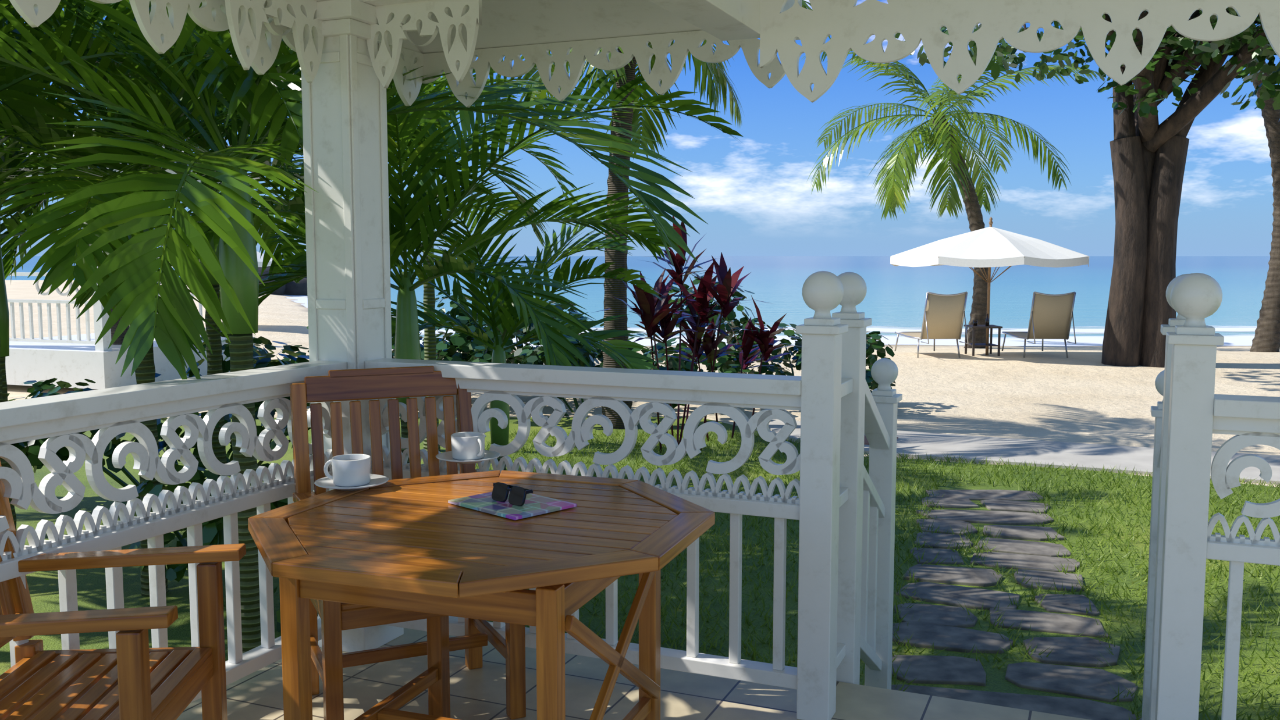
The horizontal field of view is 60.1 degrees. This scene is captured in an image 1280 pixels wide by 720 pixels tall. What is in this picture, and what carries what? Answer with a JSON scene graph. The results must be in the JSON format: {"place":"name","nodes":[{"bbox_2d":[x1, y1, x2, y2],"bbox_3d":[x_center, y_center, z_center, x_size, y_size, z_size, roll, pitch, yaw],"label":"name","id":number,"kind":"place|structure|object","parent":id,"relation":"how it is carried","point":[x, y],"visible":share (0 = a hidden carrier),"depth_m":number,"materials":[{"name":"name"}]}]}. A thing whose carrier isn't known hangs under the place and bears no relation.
{"place":"outdoors","nodes":[
{"label":"outdoors","id":0,"kind":"place"},
{"bbox_2d":[435,431,500,464],"bbox_3d":[-0.564,0.288,3.629,0.211,0.089,0.211,2,6,23],"label":"cup","id":1,"kind":"object","parent":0,"point":[468,447],"visible":1,"depth_m":3.58,"materials":[{"name":"white ceramic"}]},
{"bbox_2d":[2,256,1270,338],"bbox_3d":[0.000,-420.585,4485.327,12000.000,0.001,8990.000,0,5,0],"label":"sea","id":2,"kind":"structure","parent":0,"point":[895,297],"depth_m":73.00,"materials":[{"name":"blue liquid"}]},
{"bbox_2d":[283,294,1256,347],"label":"sea foam","id":3,"kind":"object","parent":2,"relation":"on","point":[1245,340],"visible":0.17,"depth_m":26.12,"materials":[{"name":"white"}]},
{"bbox_2d":[0,416,1279,719],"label":"lawn ground","id":4,"kind":"structure","parent":0,"point":[43,587],"depth_m":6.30,"materials":[{"name":"green plant"}]},
{"bbox_2d":[0,33,88,161],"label":"palm tree","id":5,"kind":"object","parent":4,"relation":"on","point":[27,103],"visible":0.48,"depth_m":5.56,"materials":[{"name":"green plant"}]},
{"bbox_2d":[5,15,182,198],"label":"palm tree","id":6,"kind":"object","parent":4,"relation":"on","point":[96,64],"depth_m":6.14,"materials":[{"name":"green plant"}]},
{"bbox_2d":[0,0,294,531],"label":"palm tree","id":7,"kind":"object","parent":4,"relation":"on","point":[11,223],"visible":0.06,"depth_m":6.35,"materials":[{"name":"green plant"}]},
{"bbox_2d":[0,0,303,502],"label":"palm tree","id":8,"kind":"object","parent":4,"relation":"on","point":[63,32],"visible":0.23,"depth_m":5.18,"materials":[{"name":"green plant"}]},
{"bbox_2d":[7,323,311,499],"bbox_3d":[-3.420,0.443,8.139,2.667,1.456,1.895,-2,6,-18],"label":"shrub","id":9,"kind":"object","parent":4,"relation":"on","point":[30,450],"visible":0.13,"depth_m":8.04,"materials":[{"name":"green plant"}]},
{"bbox_2d":[116,454,287,632],"bbox_3d":[-2.211,0.929,5.884,1.516,0.912,1.264,0,5,0],"label":"shrub","id":10,"kind":"object","parent":4,"relation":"on","point":[213,534],"visible":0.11,"depth_m":5.66,"materials":[{"name":"green plant"}]},
{"bbox_2d":[0,0,498,596],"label":"palm tree","id":11,"kind":"object","parent":4,"relation":"on","point":[58,262],"visible":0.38,"depth_m":4.86,"materials":[{"name":"green plant"}]},
{"bbox_2d":[0,0,554,464],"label":"palm tree","id":12,"kind":"object","parent":4,"relation":"on","point":[214,365],"visible":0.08,"depth_m":7.55,"materials":[{"name":"green plant"}]},
{"bbox_2d":[40,47,548,284],"bbox_3d":[-2.124,-1.075,7.744,4.926,4.628,4.592,-2,6,-21],"label":"palm tree","id":13,"kind":"object","parent":4,"relation":"on","point":[522,200],"visible":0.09,"depth_m":7.91,"materials":[{"name":"green plant"}]},
{"bbox_2d":[0,0,708,653],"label":"palm tree","id":14,"kind":"object","parent":4,"relation":"on","point":[132,265],"visible":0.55,"depth_m":4.32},
{"bbox_2d":[184,96,543,283],"bbox_3d":[-2.379,-0.465,8.470,3.232,3.278,2.885,-4,7,-37],"label":"palm tree","id":15,"kind":"object","parent":4,"relation":"on","point":[299,257],"visible":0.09,"depth_m":8.35,"materials":[{"name":"green plant"}]},
{"bbox_2d":[83,46,742,463],"bbox_3d":[-1.144,-0.189,6.430,3.353,3.110,3.613,0,5,0],"label":"palm tree","id":16,"kind":"object","parent":4,"relation":"on","point":[403,237],"visible":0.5,"depth_m":6.12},
{"bbox_2d":[277,56,598,452],"bbox_3d":[-2.257,-1.227,10.587,3.833,4.398,3.855,0,5,0],"label":"palm tree","id":17,"kind":"object","parent":4,"relation":"on","point":[430,345],"visible":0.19,"depth_m":10.48,"materials":[{"name":"green plant"}]},
{"bbox_2d":[302,192,664,470],"bbox_3d":[-0.933,0.014,7.811,2.824,2.447,2.432,-2,6,-20],"label":"palm tree","id":18,"kind":"object","parent":4,"relation":"on","point":[500,310],"visible":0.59,"depth_m":7.65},
{"bbox_2d":[176,628,1090,719],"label":"porch floor","id":19,"kind":"structure","parent":4,"relation":"on","point":[478,694],"depth_m":3.57,"materials":[{"name":"tile"}]},
{"bbox_2d":[0,460,246,719],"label":"chair","id":20,"kind":"object","parent":19,"relation":"on","point":[132,676],"visible":0.95,"depth_m":2.65,"materials":[{"name":"brown wood"}]},
{"bbox_2d":[0,360,347,703],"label":"rail","id":21,"kind":"object","parent":19,"relation":"on","point":[61,420],"visible":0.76,"depth_m":3.19,"materials":[{"name":"white paint"}]},
{"bbox_2d":[292,0,403,652],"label":"column","id":22,"kind":"structure","parent":19,"relation":"on","point":[344,130],"depth_m":3.87,"materials":[{"name":"white paint"}]},
{"bbox_2d":[314,0,801,40],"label":"roof frame","id":23,"kind":"object","parent":22,"relation":"on","point":[726,20],"visible":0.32,"depth_m":3.15,"materials":[{"name":"white paint"}]},
{"bbox_2d":[9,0,423,105],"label":"decorative trim","id":24,"kind":"structure","parent":23,"relation":"attached to","point":[160,29],"depth_m":3.40,"materials":[{"name":"white paint"}]},
{"bbox_2d":[224,0,324,83],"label":"trim","id":25,"kind":"structure","parent":23,"relation":"attached to","point":[297,17],"depth_m":3.59,"materials":[{"name":"white paint"}]},
{"bbox_2d":[366,0,482,88],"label":"trim","id":26,"kind":"structure","parent":23,"relation":"attached to","point":[397,27],"depth_m":3.75,"materials":[{"name":"white paint"}]},
{"bbox_2d":[264,0,702,53],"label":"soffit","id":27,"kind":"structure","parent":23,"relation":"attached to","point":[505,23],"depth_m":4.13,"materials":[{"name":"white paint"}]},
{"bbox_2d":[421,30,785,107],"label":"decorative trim","id":28,"kind":"structure","parent":23,"relation":"attached to","point":[640,50],"depth_m":4.20,"materials":[{"name":"white paint"}]},
{"bbox_2d":[759,0,1279,102],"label":"decorative trim","id":29,"kind":"structure","parent":23,"relation":"attached to","point":[848,25],"depth_m":3.07,"materials":[{"name":"white paint"}]},
{"bbox_2d":[364,358,801,689],"bbox_3d":[-0.222,0.506,3.700,1.604,0.962,0.125,2,6,23],"label":"rail","id":30,"kind":"object","parent":22,"relation":"attached to","point":[774,397],"visible":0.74,"depth_m":3.54,"materials":[{"name":"white paint"}]},
{"bbox_2d":[289,365,525,719],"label":"chair","id":31,"kind":"object","parent":19,"relation":"on","point":[330,661],"visible":0.45,"depth_m":3.60,"materials":[{"name":"brown wood"}]},
{"bbox_2d":[247,470,715,719],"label":"table","id":32,"kind":"object","parent":19,"relation":"on","point":[419,545],"visible":0.95,"depth_m":2.68,"materials":[{"name":"brown wood"}]},
{"bbox_2d":[314,453,388,491],"bbox_3d":[-0.839,0.327,3.218,0.211,0.089,0.211,2,6,23],"label":"cup","id":33,"kind":"object","parent":32,"relation":"on","point":[351,472],"visible":1,"depth_m":3.18,"materials":[{"name":"white ceramic"}]},
{"bbox_2d":[448,482,576,520],"bbox_3d":[-0.347,0.365,2.994,0.285,0.056,0.215,5,7,44],"label":"magazine","id":34,"kind":"object","parent":32,"relation":"on","point":[508,501],"visible":1,"depth_m":2.96,"materials":[{"name":"multicoloured paper"}]},
{"bbox_2d":[795,271,848,719],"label":"fence post","id":35,"kind":"object","parent":19,"relation":"on","point":[821,331],"visible":1,"depth_m":3.32,"materials":[{"name":"white paint"}]},
{"bbox_2d":[832,271,872,684],"bbox_3d":[0.687,0.541,3.708,0.130,1.668,0.130,2,6,23],"label":"fence post","id":36,"kind":"object","parent":19,"relation":"on","point":[852,461],"visible":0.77,"depth_m":3.65,"materials":[{"name":"white paint"}]},
{"bbox_2d":[836,378,890,671],"bbox_3d":[0.749,0.639,3.863,0.070,1.235,0.935,2,6,23],"label":"stair rail","id":37,"kind":"object","parent":36,"relation":"attached to","point":[877,435],"visible":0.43,"depth_m":4.05,"materials":[{"name":"white paint"}]},
{"bbox_2d":[1149,274,1188,719],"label":"fence post","id":38,"kind":"object","parent":19,"relation":"on","point":[1179,320],"visible":0.25,"depth_m":3.29,"materials":[{"name":"white paint"}]},
{"bbox_2d":[1154,272,1224,719],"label":"fence post","id":39,"kind":"object","parent":19,"relation":"on","point":[1194,340],"visible":1,"depth_m":2.92,"materials":[{"name":"white paint"}]},
{"bbox_2d":[1206,394,1279,719],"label":"rail","id":40,"kind":"object","parent":19,"relation":"on","point":[1248,420],"visible":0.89,"depth_m":2.90,"materials":[{"name":"white paint"}]},
{"bbox_2d":[591,215,774,453],"bbox_3d":[0.410,-0.263,10.662,1.725,2.268,1.596,0,5,0],"label":"ti plant","id":41,"kind":"object","parent":4,"relation":"on","point":[653,312],"visible":0.93,"depth_m":10.50,"materials":[{"name":"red plant"}]},
{"bbox_2d":[516,0,870,429],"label":"palm tree","id":42,"kind":"object","parent":4,"relation":"on","point":[615,287],"visible":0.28,"depth_m":11.89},
{"bbox_2d":[654,295,801,441],"bbox_3d":[0.947,0.086,11.155,1.586,1.481,0.962,-2,6,-19],"label":"ti plant","id":43,"kind":"object","parent":4,"relation":"on","point":[764,340],"visible":0.87,"depth_m":11.17,"materials":[{"name":"red plant"}]},
{"bbox_2d":[891,489,1141,719],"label":"stepping stones","id":44,"kind":"object","parent":4,"relation":"on","point":[942,628],"visible":0.84,"depth_m":5.69,"materials":[{"name":"grey stone"}]},
{"bbox_2d":[768,419,1279,485],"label":"concrete walk","id":45,"kind":"structure","parent":4,"relation":"on","point":[1098,457],"depth_m":10.37,"materials":[{"name":"grey concrete"}]},
{"bbox_2d":[0,0,1279,255],"label":"sky","id":46,"kind":"structure","parent":0,"point":[754,196],"materials":[{"name":"blue"}]},
{"bbox_2d":[5,280,1279,487],"bbox_3d":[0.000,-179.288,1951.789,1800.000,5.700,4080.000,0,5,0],"label":"sand ground","id":47,"kind":"structure","parent":0,"point":[1081,394],"depth_m":15.60,"materials":[{"name":"beige sand"}]},
{"bbox_2d":[4,129,260,389],"bbox_3d":[-8.000,-1.652,16.417,3.300,3.750,3.300,2,6,20],"label":"neighbour gazebo","id":48,"kind":"object","parent":47,"relation":"on","point":[71,360],"visible":0.16,"depth_m":15.04,"materials":[{"name":"white paint"}]},
{"bbox_2d":[63,10,218,345],"bbox_3d":[-7.271,-3.035,16.274,5.226,6.957,5.424,0,5,0],"label":"palm trunk","id":49,"kind":"object","parent":47,"relation":"on","point":[119,340],"visible":0.01,"depth_m":15.86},
{"bbox_2d":[157,251,272,267],"bbox_3d":[-10.500,-1.916,27.441,2.963,2.500,2.963,-2,6,-22],"label":"umbrella","id":50,"kind":"object","parent":47,"relation":"on","point":[260,261],"visible":0.02,"depth_m":27.01,"materials":[{"name":"white fabric"}]},
{"bbox_2d":[219,267,307,295],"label":"shore rocks","id":51,"kind":"object","parent":47,"relation":"on","point":[293,288],"visible":0.15,"depth_m":55.19,"materials":[{"name":"grey stone"}]},
{"bbox_2d":[221,314,471,364],"bbox_3d":[-3.532,0.043,13.602,3.139,1.231,2.112,3,6,31],"label":"shrub","id":52,"kind":"object","parent":47,"relation":"on","point":[264,351],"visible":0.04,"depth_m":13.42,"materials":[{"name":"green plant"}]},
{"bbox_2d":[275,286,530,407],"bbox_3d":[-3.003,-0.141,13.762,3.328,1.569,2.239,0,5,0],"label":"sea grape","id":53,"kind":"object","parent":47,"relation":"on","point":[457,340],"visible":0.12,"depth_m":13.27,"materials":[{"name":"green plant"}]},
{"bbox_2d":[419,301,634,367],"bbox_3d":[-1.611,-0.200,15.072,3.153,1.435,2.367,0,5,0],"label":"shrub","id":54,"kind":"object","parent":47,"relation":"on","point":[600,358],"visible":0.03,"depth_m":14.78,"materials":[{"name":"green plant"}]},
{"bbox_2d":[459,299,709,415],"bbox_3d":[-0.687,-0.020,13.203,2.938,1.433,2.739,0,5,0],"label":"sea grape","id":55,"kind":"object","parent":47,"relation":"on","point":[526,354],"visible":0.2,"depth_m":12.49,"materials":[{"name":"green plant"}]},
{"bbox_2d":[627,271,795,375],"bbox_3d":[1.026,-0.270,14.212,2.440,1.736,2.081,-3,6,-26],"label":"shrub","id":56,"kind":"object","parent":47,"relation":"on","point":[731,316],"visible":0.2,"depth_m":13.88,"materials":[{"name":"green plant"}]},
{"bbox_2d":[713,317,895,393],"bbox_3d":[1.988,0.066,13.573,2.346,1.186,1.872,0,5,0],"label":"shrub","id":57,"kind":"object","parent":47,"relation":"on","point":[872,344],"visible":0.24,"depth_m":13.66,"materials":[{"name":"green plant"}]},
{"bbox_2d":[864,435,897,445],"bbox_3d":[2.200,0.813,11.093,0.700,0.040,0.500,2,6,20],"label":"paver patch","id":58,"kind":"object","parent":47,"relation":"on","point":[866,442],"visible":0.07,"depth_m":10.96,"materials":[{"name":"grey concrete"}]},
{"bbox_2d":[864,358,902,690],"bbox_3d":[0.945,0.753,4.338,0.120,1.526,0.120,2,6,23],"label":"railing post","id":59,"kind":"object","parent":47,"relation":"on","point":[882,465],"visible":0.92,"depth_m":4.28,"materials":[{"name":"white paint"}]},
{"bbox_2d":[894,291,968,357],"bbox_3d":[5.041,-0.647,19.202,0.747,1.138,1.974,0,5,-3],"label":"lounger","id":60,"kind":"object","parent":47,"relation":"on","point":[944,316],"visible":1,"depth_m":18.47,"materials":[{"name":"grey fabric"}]},
{"bbox_2d":[799,49,1099,348],"bbox_3d":[6.274,-3.234,22.430,5.851,6.224,6.247,1,6,13],"label":"palm tree","id":61,"kind":"object","parent":47,"relation":"on","point":[947,135],"visible":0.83,"depth_m":22.34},
{"bbox_2d":[963,314,1002,356],"bbox_3d":[5.980,-0.448,19.293,0.520,0.725,0.520,0,5,0],"label":"side table","id":62,"kind":"object","parent":47,"relation":"on","point":[974,326],"visible":0.96,"depth_m":19.12,"materials":[{"name":"brown wood"}]},
{"bbox_2d":[890,217,1089,355],"bbox_3d":[6.050,-1.228,19.169,3.185,2.500,3.185,-2,6,-22],"label":"umbrella","id":63,"kind":"object","parent":47,"relation":"on","point":[989,246],"visible":1,"depth_m":18.09,"materials":[{"name":"white fabric"}]},
{"bbox_2d":[1001,291,1076,357],"bbox_3d":[6.909,-0.647,19.202,0.747,1.139,1.974,0,5,3],"label":"lounger","id":64,"kind":"object","parent":47,"relation":"on","point":[1051,316],"visible":1,"depth_m":18.47,"materials":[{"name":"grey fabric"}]},
{"bbox_2d":[1023,7,1270,367],"bbox_3d":[8.534,-5.878,16.394,8.177,12.837,11.446,0,5,0],"label":"tree","id":65,"kind":"object","parent":47,"relation":"on","point":[1148,156],"depth_m":17.23,"materials":[{"name":"brown plant"}]},
{"bbox_2d":[894,6,1279,122],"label":"foliage","id":66,"kind":"object","parent":65,"relation":"attached to","point":[1233,45],"visible":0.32,"depth_m":15.80,"materials":[{"name":"green plant"}]},
{"bbox_2d":[1141,370,1164,719],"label":"railing post","id":67,"kind":"object","parent":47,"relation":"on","point":[1156,412],"visible":0.29,"depth_m":3.92,"materials":[{"name":"white paint"}]},
{"bbox_2d":[1157,430,1161,467],"bbox_3d":[1.669,0.676,3.474,0.070,1.235,0.935,2,6,23],"label":"stair rail","id":68,"kind":"object","parent":67,"relation":"attached to","point":[1158,459],"visible":0.02,"depth_m":3.79,"materials":[{"name":"white paint"}]},
{"bbox_2d":[1238,38,1279,352],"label":"tree","id":69,"kind":"object","parent":47,"relation":"on","point":[1266,338],"visible":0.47,"depth_m":20.34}
]}

